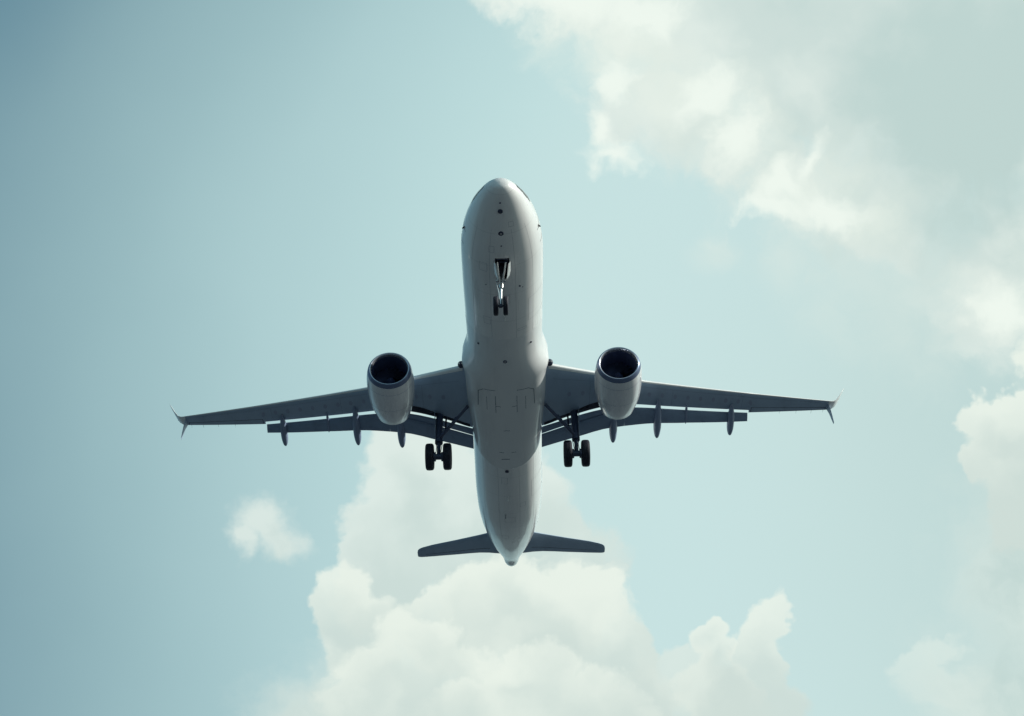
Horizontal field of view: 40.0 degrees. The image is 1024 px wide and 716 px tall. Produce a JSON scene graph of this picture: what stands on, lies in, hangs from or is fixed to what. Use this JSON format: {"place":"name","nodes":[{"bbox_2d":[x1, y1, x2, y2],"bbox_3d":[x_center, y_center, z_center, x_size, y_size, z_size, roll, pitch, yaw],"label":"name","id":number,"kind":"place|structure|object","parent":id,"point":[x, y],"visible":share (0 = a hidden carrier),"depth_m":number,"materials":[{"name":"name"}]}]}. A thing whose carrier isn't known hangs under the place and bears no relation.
{"place":"outdoors","nodes":[
{"label":"outdoors","id":0,"kind":"place"},
{"bbox_2d":[170,178,843,565],"bbox_3d":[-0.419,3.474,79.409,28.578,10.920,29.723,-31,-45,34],"label":"airliner","id":1,"kind":"object","parent":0,"point":[506,390],"visible":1,"depth_m":73.68,"materials":[{"name":"paint"}]},
{"bbox_2d":[0,0,1023,715],"label":"sky","id":2,"kind":"structure","parent":0,"point":[207,206],"materials":[{"name":"blue"}]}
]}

